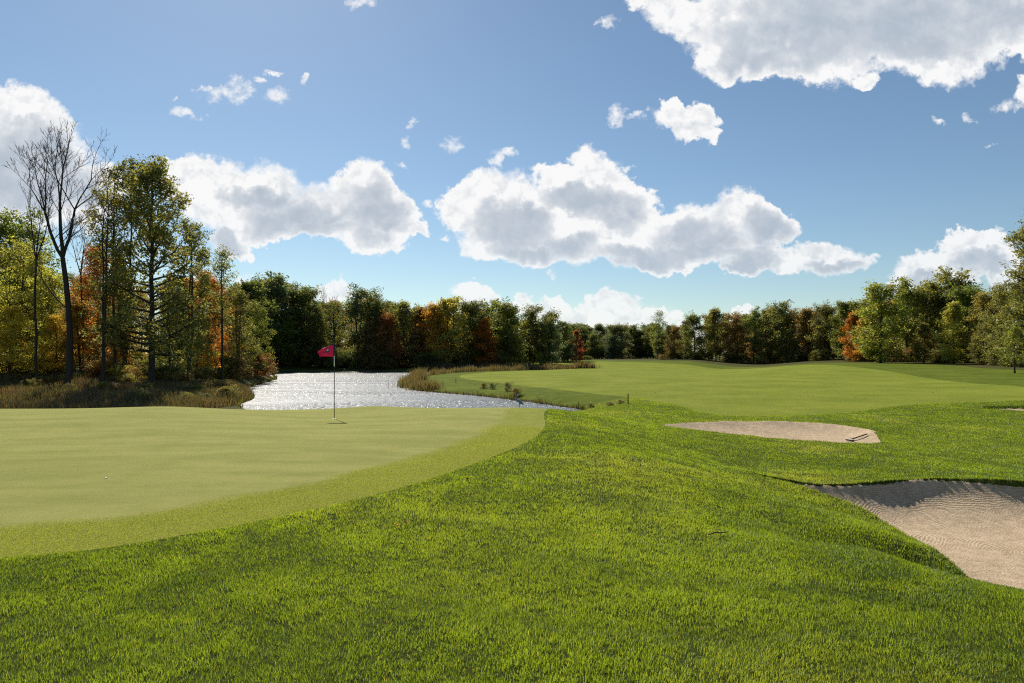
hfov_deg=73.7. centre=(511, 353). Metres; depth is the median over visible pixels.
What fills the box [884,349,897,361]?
shrub
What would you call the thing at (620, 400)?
weed
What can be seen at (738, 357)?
shrub
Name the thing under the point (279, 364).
shrub
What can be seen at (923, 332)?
edge tree
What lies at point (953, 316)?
edge tree
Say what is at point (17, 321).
young tree
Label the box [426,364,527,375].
reed bed
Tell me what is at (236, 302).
broad tree
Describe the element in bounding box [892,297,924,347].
wood tree
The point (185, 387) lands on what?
shrub
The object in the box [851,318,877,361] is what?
edge tree
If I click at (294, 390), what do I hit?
lake water
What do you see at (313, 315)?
shore tree
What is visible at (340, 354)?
shrub
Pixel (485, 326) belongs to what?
shore tree
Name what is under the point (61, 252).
bare tree
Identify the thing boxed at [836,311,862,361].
edge tree
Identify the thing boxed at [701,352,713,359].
shrub
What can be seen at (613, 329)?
wood tree
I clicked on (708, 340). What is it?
wood tree
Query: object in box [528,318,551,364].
wood tree
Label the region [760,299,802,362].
edge tree
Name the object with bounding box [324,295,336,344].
bare tree
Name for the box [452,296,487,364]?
shore tree
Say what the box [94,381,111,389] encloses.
shrub
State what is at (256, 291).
shore tree
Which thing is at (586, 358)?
shrub
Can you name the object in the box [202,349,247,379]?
shrub
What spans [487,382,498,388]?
weed
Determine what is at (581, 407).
bank grass
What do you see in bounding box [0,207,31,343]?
broad tree
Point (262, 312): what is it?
broad tree
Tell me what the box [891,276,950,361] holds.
edge tree
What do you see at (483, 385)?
weed
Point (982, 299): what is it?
edge tree
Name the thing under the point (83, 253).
bare tree
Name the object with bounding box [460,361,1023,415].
fairway
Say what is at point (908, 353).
shrub
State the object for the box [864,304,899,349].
wood tree
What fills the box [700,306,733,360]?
edge tree
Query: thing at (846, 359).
shrub
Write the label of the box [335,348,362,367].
shrub
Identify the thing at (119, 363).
shrub
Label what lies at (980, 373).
ground
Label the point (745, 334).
wood tree
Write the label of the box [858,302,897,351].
wood tree
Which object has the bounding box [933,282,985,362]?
edge tree
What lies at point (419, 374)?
reed bed
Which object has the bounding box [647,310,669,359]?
edge tree
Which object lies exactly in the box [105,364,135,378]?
shrub
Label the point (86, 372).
shrub
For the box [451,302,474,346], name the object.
wood tree
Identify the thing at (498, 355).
shrub
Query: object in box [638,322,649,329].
wood tree
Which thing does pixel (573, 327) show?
wood tree
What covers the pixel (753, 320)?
edge tree
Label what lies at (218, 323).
wood tree
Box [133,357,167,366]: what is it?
shrub
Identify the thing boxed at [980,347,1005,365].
shrub
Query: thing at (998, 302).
edge tree
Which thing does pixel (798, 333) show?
wood tree
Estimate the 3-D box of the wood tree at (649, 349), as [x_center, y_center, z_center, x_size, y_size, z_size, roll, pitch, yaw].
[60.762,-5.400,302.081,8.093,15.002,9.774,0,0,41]
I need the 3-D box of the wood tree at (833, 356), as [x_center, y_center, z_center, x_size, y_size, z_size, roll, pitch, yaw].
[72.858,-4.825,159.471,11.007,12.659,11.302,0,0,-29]
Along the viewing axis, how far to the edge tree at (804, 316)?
157.49 m
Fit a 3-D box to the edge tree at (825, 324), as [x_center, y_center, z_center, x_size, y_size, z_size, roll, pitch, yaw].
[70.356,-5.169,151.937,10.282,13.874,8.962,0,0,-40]
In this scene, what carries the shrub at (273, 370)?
on the ground at (980, 373)
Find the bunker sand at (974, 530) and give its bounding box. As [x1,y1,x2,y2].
[792,479,1023,588]
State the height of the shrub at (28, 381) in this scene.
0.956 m
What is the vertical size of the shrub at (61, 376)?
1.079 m
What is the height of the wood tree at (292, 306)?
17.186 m
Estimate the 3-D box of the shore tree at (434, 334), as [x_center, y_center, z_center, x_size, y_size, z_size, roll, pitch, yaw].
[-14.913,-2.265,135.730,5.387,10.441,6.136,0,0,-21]
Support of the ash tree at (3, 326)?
on the ground at (980, 373)
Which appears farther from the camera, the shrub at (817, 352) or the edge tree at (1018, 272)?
the shrub at (817, 352)
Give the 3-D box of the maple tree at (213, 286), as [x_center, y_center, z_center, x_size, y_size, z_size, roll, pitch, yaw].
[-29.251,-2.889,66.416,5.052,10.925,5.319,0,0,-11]
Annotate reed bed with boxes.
[388,367,435,388]
[405,378,445,391]
[421,360,597,371]
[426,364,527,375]
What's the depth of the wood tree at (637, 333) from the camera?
308.90 m
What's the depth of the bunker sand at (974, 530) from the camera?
12.48 m
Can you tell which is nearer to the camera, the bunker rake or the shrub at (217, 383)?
the bunker rake
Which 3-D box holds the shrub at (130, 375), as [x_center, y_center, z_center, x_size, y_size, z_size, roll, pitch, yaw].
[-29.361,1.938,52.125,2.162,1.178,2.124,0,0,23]
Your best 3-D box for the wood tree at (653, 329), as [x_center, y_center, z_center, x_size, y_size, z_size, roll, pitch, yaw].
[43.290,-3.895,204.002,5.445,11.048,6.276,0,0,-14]
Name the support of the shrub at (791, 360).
on the ground at (980, 373)
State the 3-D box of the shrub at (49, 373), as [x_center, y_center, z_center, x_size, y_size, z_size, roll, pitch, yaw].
[-39.447,1.070,59.413,3.287,3.100,3.972,0,0,-26]
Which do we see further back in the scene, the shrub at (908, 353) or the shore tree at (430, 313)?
the shore tree at (430, 313)
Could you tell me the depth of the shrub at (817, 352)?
150.12 m
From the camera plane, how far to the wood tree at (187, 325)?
83.30 m
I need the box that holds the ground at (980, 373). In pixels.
[0,355,1023,682]
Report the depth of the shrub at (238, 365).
72.48 m
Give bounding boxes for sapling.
[518,352,528,363]
[535,352,544,364]
[994,322,1023,372]
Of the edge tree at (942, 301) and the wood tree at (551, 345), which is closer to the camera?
the edge tree at (942, 301)
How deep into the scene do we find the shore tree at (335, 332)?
136.74 m
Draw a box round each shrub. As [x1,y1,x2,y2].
[0,354,24,377]
[12,363,42,375]
[19,378,36,387]
[34,375,52,383]
[38,350,76,376]
[45,360,81,374]
[53,373,79,381]
[59,383,74,388]
[78,357,112,380]
[78,358,125,378]
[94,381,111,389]
[96,359,137,379]
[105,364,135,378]
[105,381,132,391]
[112,373,138,383]
[117,376,133,383]
[121,366,146,379]
[127,388,147,396]
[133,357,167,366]
[135,383,153,390]
[136,392,157,400]
[138,365,147,377]
[147,362,185,381]
[158,371,198,384]
[179,366,217,381]
[179,391,193,397]
[182,384,191,390]
[190,384,205,390]
[199,393,211,399]
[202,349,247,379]
[206,378,231,386]
[214,353,249,379]
[214,384,242,399]
[215,348,256,378]
[247,352,275,377]
[263,365,277,375]
[264,351,281,366]
[269,347,291,365]
[313,354,328,367]
[323,346,354,366]
[323,350,350,367]
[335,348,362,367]
[336,346,354,367]
[343,356,362,367]
[349,352,369,367]
[412,351,437,368]
[431,349,453,363]
[451,352,473,364]
[452,349,474,365]
[481,350,503,366]
[483,356,498,366]
[577,356,593,359]
[657,354,665,359]
[665,351,677,359]
[676,351,692,359]
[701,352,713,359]
[722,356,735,361]
[731,354,745,362]
[743,357,751,362]
[757,354,781,363]
[783,354,798,362]
[792,353,806,361]
[811,348,832,360]
[833,348,862,361]
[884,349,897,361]
[889,347,921,361]
[900,351,922,361]
[923,356,944,362]
[926,346,969,362]
[928,349,947,362]
[959,352,975,362]
[973,347,1008,364]
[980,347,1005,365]
[981,348,1009,365]
[996,354,1023,366]
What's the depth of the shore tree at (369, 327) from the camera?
134.74 m
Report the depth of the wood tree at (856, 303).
168.85 m
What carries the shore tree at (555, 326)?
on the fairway
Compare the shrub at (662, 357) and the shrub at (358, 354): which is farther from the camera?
the shrub at (662, 357)
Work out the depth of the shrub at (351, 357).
135.29 m
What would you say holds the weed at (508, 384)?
on the ground at (980, 373)
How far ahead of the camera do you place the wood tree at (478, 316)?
145.12 m
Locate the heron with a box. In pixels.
[515,394,523,407]
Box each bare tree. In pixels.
[0,117,126,383]
[3,175,56,379]
[62,205,104,371]
[73,175,127,381]
[81,189,142,378]
[313,288,325,348]
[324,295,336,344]
[812,302,827,360]
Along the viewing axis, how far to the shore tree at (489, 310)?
147.79 m
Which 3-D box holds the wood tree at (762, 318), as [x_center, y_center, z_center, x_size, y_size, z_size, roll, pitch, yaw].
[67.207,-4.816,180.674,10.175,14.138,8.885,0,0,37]
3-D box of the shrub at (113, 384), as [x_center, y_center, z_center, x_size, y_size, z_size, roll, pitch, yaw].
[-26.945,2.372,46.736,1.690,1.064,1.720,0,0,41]
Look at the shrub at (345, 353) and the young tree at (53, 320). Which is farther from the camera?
the shrub at (345, 353)
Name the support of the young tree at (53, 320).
on the ground at (980, 373)
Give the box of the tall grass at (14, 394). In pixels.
[0,371,252,408]
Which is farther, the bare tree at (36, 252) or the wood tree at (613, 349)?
the wood tree at (613, 349)
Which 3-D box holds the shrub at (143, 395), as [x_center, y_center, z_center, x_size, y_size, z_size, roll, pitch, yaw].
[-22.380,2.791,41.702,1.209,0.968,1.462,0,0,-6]
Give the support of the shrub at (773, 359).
on the ground at (980, 373)
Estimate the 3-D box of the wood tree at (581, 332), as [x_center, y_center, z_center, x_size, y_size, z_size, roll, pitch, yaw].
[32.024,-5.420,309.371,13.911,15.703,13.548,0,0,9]
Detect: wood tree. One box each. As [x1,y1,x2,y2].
[0,271,61,353]
[54,269,86,325]
[57,294,95,370]
[64,273,101,341]
[130,292,160,360]
[143,301,182,365]
[168,269,223,355]
[171,286,212,371]
[196,284,244,354]
[213,289,248,352]
[274,285,326,349]
[297,302,332,350]
[318,301,348,349]
[327,299,350,349]
[342,315,354,354]
[343,297,366,340]
[359,300,395,343]
[382,299,405,334]
[402,305,430,365]
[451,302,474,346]
[465,306,492,354]
[489,310,512,349]
[489,312,505,347]
[507,320,520,363]
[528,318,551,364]
[534,321,566,365]
[561,326,579,361]
[565,321,583,359]
[575,325,593,355]
[584,330,605,358]
[584,331,600,358]
[586,323,608,358]
[597,334,609,358]
[600,334,620,358]
[604,323,627,358]
[615,323,634,358]
[619,323,646,358]
[626,328,648,358]
[632,335,646,354]
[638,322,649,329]
[639,326,655,358]
[644,331,656,358]
[648,324,665,357]
[652,334,670,357]
[664,325,676,349]
[676,320,696,350]
[702,327,715,351]
[716,314,732,347]
[731,311,751,354]
[733,315,749,356]
[748,326,773,356]
[751,310,775,353]
[789,312,811,344]
[793,309,841,358]
[848,298,861,317]
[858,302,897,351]
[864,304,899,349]
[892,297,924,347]
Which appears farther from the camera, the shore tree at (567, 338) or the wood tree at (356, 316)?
the shore tree at (567, 338)
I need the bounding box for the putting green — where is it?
[0,406,545,557]
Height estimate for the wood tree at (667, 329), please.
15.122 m
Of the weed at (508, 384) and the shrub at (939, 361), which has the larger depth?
the shrub at (939, 361)
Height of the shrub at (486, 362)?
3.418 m
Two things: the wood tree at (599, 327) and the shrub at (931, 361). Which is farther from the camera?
the wood tree at (599, 327)
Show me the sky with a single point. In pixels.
(610, 162)
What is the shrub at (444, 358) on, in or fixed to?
on the ground at (980, 373)
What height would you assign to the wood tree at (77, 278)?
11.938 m
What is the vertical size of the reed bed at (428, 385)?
1.584 m
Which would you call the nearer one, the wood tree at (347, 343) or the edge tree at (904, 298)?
the edge tree at (904, 298)
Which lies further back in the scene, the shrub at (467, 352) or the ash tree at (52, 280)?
the shrub at (467, 352)
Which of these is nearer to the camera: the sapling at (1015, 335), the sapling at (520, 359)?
the sapling at (1015, 335)
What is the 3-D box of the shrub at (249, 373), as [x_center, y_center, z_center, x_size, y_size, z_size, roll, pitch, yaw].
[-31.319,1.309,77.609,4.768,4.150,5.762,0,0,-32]
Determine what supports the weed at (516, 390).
on the ground at (980, 373)
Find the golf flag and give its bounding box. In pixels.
[318,344,335,418]
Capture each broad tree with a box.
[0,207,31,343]
[0,207,70,354]
[97,288,159,363]
[137,277,195,373]
[175,316,227,376]
[216,286,263,378]
[236,299,278,376]
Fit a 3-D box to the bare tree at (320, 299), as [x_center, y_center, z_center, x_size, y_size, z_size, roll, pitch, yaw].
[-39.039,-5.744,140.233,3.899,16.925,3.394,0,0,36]
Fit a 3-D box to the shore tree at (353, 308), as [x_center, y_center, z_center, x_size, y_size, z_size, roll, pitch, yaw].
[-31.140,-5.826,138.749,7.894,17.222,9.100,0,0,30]
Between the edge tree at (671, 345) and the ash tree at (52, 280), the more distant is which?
the edge tree at (671, 345)
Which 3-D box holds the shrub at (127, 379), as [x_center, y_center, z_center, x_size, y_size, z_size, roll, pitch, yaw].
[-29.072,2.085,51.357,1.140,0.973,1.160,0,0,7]
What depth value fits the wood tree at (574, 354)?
176.69 m
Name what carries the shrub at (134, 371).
on the ground at (980, 373)
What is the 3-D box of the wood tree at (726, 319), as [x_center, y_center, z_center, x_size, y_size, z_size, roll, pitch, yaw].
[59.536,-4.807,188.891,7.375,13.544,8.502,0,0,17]
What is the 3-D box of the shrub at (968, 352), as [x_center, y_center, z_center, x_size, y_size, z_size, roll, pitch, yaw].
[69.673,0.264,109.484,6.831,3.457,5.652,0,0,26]
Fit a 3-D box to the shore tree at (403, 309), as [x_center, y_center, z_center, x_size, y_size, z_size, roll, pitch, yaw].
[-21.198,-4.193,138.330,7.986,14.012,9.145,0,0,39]
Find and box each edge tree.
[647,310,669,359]
[663,323,684,359]
[675,310,710,359]
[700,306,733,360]
[715,311,754,362]
[740,305,765,363]
[753,302,785,363]
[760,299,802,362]
[790,306,825,360]
[804,301,842,359]
[825,300,859,360]
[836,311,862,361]
[846,275,913,362]
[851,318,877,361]
[891,275,926,361]
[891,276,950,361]
[908,265,997,351]
[910,322,939,362]
[930,300,972,363]
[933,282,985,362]
[956,288,1011,363]
[966,322,987,364]
[970,281,1021,358]
[976,209,1023,359]
[999,281,1023,367]
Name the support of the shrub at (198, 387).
on the ground at (980, 373)
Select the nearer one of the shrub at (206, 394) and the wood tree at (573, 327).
the shrub at (206, 394)
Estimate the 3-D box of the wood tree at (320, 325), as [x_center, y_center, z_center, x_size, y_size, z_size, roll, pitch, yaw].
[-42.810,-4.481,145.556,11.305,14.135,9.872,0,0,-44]
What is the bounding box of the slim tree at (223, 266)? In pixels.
[197,244,241,379]
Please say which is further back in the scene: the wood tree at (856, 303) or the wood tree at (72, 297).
the wood tree at (856, 303)
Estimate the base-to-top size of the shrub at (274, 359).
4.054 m
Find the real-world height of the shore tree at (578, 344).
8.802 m
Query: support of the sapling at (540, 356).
on the ground at (980, 373)
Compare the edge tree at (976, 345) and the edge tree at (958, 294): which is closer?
the edge tree at (976, 345)
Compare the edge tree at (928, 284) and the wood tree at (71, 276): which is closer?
the wood tree at (71, 276)
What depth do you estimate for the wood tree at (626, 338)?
298.85 m
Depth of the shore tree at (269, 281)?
135.43 m
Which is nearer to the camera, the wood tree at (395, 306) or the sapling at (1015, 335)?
the sapling at (1015, 335)
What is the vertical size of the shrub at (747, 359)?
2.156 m
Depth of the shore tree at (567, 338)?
171.42 m
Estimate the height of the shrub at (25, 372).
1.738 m
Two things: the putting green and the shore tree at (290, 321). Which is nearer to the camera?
the putting green
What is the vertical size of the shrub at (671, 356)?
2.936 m
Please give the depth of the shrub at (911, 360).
117.15 m
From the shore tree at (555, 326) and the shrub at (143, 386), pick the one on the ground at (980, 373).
the shrub at (143, 386)
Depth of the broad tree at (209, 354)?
63.98 m
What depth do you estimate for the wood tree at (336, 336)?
156.03 m
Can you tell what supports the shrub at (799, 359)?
on the ground at (980, 373)
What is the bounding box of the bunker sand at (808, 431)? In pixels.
[665,421,880,442]
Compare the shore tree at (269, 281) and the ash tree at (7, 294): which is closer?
the ash tree at (7, 294)
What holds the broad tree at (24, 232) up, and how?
on the ground at (980, 373)
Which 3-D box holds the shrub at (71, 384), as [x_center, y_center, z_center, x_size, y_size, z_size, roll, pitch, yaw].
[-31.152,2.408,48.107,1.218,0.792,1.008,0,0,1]
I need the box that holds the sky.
[0,0,1023,353]
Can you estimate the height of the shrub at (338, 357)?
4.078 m
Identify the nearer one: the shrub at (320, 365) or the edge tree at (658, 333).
the shrub at (320, 365)
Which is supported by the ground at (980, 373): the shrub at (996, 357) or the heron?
the shrub at (996, 357)
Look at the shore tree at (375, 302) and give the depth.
138.96 m
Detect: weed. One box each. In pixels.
[480,382,486,388]
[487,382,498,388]
[504,381,513,390]
[511,387,524,396]
[617,399,627,403]
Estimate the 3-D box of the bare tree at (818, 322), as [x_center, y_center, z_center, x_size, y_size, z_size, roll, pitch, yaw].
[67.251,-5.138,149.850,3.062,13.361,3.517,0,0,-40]
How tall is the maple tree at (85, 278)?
12.625 m
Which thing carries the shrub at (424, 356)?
on the ground at (980, 373)
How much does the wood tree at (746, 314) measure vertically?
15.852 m
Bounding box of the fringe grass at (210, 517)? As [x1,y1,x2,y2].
[0,425,543,557]
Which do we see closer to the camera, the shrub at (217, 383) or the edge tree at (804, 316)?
the shrub at (217, 383)
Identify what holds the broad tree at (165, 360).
on the ground at (980, 373)
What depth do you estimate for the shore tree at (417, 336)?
136.88 m
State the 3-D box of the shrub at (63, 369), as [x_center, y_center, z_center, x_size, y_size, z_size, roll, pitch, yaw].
[-39.270,1.320,59.895,3.112,1.935,3.167,0,0,27]
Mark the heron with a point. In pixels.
(519, 401)
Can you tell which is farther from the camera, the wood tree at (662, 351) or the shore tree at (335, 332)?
the wood tree at (662, 351)
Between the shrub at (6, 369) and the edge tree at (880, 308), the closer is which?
the shrub at (6, 369)
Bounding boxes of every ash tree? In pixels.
[0,235,64,375]
[0,288,15,356]
[16,264,77,371]
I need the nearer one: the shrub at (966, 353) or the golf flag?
the golf flag
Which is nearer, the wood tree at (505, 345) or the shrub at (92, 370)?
the shrub at (92, 370)
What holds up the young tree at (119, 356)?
on the ground at (980, 373)
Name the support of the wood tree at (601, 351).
on the ground at (980, 373)
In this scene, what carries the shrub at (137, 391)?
on the ground at (980, 373)
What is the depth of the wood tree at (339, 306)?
171.87 m
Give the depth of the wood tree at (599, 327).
321.71 m
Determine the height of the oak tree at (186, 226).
14.853 m
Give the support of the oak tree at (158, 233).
on the ground at (980, 373)
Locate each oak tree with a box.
[73,154,156,366]
[78,154,219,382]
[158,215,218,371]
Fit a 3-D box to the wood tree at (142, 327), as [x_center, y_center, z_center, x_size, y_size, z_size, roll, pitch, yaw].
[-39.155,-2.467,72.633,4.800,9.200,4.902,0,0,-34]
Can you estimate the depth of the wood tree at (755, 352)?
178.32 m
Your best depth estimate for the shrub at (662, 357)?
187.04 m
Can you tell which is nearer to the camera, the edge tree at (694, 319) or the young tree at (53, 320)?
the young tree at (53, 320)
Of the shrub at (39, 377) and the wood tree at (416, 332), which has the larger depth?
the wood tree at (416, 332)
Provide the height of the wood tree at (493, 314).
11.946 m
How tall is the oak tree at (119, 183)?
19.148 m
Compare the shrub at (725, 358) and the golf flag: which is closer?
the golf flag
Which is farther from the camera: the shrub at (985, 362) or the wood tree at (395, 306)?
the wood tree at (395, 306)
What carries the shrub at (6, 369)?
on the ground at (980, 373)
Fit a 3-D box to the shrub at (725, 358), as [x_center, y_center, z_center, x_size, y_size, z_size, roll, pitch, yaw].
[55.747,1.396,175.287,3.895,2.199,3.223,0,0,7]
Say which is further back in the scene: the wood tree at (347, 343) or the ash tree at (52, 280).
the wood tree at (347, 343)
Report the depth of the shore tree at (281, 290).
136.51 m
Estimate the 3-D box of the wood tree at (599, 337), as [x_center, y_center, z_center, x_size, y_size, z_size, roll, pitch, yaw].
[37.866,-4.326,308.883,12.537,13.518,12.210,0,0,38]
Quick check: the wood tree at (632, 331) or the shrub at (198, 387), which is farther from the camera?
the wood tree at (632, 331)
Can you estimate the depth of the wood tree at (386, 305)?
144.99 m
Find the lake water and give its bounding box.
[241,371,581,410]
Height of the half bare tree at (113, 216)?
15.275 m
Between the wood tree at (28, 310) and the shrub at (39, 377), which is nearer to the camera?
the shrub at (39, 377)
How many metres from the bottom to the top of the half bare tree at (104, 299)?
15.929 m
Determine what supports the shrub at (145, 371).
on the ground at (980, 373)
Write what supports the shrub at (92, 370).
on the ground at (980, 373)
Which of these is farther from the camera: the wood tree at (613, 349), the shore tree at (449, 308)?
the wood tree at (613, 349)
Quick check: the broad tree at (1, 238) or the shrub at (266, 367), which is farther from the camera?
the shrub at (266, 367)
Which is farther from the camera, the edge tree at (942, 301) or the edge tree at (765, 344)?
the edge tree at (765, 344)
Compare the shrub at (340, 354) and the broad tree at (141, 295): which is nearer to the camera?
the broad tree at (141, 295)
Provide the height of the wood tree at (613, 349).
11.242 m
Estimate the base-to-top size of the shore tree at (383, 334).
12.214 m
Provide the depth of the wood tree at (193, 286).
88.27 m
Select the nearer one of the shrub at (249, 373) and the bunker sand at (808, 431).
the bunker sand at (808, 431)
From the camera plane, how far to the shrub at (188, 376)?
53.81 m
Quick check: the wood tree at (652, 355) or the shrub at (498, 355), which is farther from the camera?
the wood tree at (652, 355)
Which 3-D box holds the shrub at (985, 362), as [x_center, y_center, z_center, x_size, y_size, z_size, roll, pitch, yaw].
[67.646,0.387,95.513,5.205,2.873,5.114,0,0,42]
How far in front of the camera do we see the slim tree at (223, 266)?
62.79 m
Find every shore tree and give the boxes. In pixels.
[225,277,283,359]
[239,272,293,362]
[262,270,302,365]
[274,312,304,366]
[275,280,326,366]
[298,303,330,367]
[320,300,352,351]
[339,282,379,351]
[343,286,394,362]
[355,319,386,367]
[367,308,406,367]
[388,299,426,367]
[400,307,432,366]
[416,301,455,354]
[422,318,445,362]
[424,296,473,363]
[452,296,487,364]
[468,318,501,365]
[480,298,517,363]
[483,296,531,365]
[513,304,557,364]
[535,308,568,363]
[555,320,575,361]
[569,330,586,361]
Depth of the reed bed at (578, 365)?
129.92 m
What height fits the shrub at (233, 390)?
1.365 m
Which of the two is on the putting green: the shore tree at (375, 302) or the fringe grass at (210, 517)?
the fringe grass at (210, 517)
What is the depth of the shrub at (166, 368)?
54.19 m
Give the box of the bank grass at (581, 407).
[237,368,587,410]
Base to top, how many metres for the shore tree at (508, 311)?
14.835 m
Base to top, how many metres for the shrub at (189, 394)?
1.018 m
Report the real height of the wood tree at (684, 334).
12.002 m
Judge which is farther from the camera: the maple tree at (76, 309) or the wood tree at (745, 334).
the wood tree at (745, 334)
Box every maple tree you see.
[39,300,107,372]
[63,245,133,356]
[184,269,234,379]
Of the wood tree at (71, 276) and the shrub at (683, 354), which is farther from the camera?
the shrub at (683, 354)
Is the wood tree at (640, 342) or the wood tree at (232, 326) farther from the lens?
the wood tree at (640, 342)
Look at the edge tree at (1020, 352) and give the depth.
84.12 m
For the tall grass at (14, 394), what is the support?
on the ground at (980, 373)
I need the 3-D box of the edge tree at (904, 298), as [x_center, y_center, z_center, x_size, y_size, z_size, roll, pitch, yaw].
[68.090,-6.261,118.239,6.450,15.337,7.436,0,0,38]
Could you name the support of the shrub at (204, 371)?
on the ground at (980, 373)
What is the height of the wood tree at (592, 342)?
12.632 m
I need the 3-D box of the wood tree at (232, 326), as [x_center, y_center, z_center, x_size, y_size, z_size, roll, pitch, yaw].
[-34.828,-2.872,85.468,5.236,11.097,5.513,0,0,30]
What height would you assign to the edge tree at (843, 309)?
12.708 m
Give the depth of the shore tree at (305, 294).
137.88 m
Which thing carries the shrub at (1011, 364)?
on the ground at (980, 373)
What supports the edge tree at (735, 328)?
on the ground at (980, 373)
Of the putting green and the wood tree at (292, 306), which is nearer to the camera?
the putting green
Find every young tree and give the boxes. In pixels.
[0,304,47,376]
[30,313,83,374]
[98,328,135,366]
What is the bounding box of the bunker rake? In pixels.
[845,434,866,441]
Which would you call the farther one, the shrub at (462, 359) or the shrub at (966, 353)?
the shrub at (462, 359)
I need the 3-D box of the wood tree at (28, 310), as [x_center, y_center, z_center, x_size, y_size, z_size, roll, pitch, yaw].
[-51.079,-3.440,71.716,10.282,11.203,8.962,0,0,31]
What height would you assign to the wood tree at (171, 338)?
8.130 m

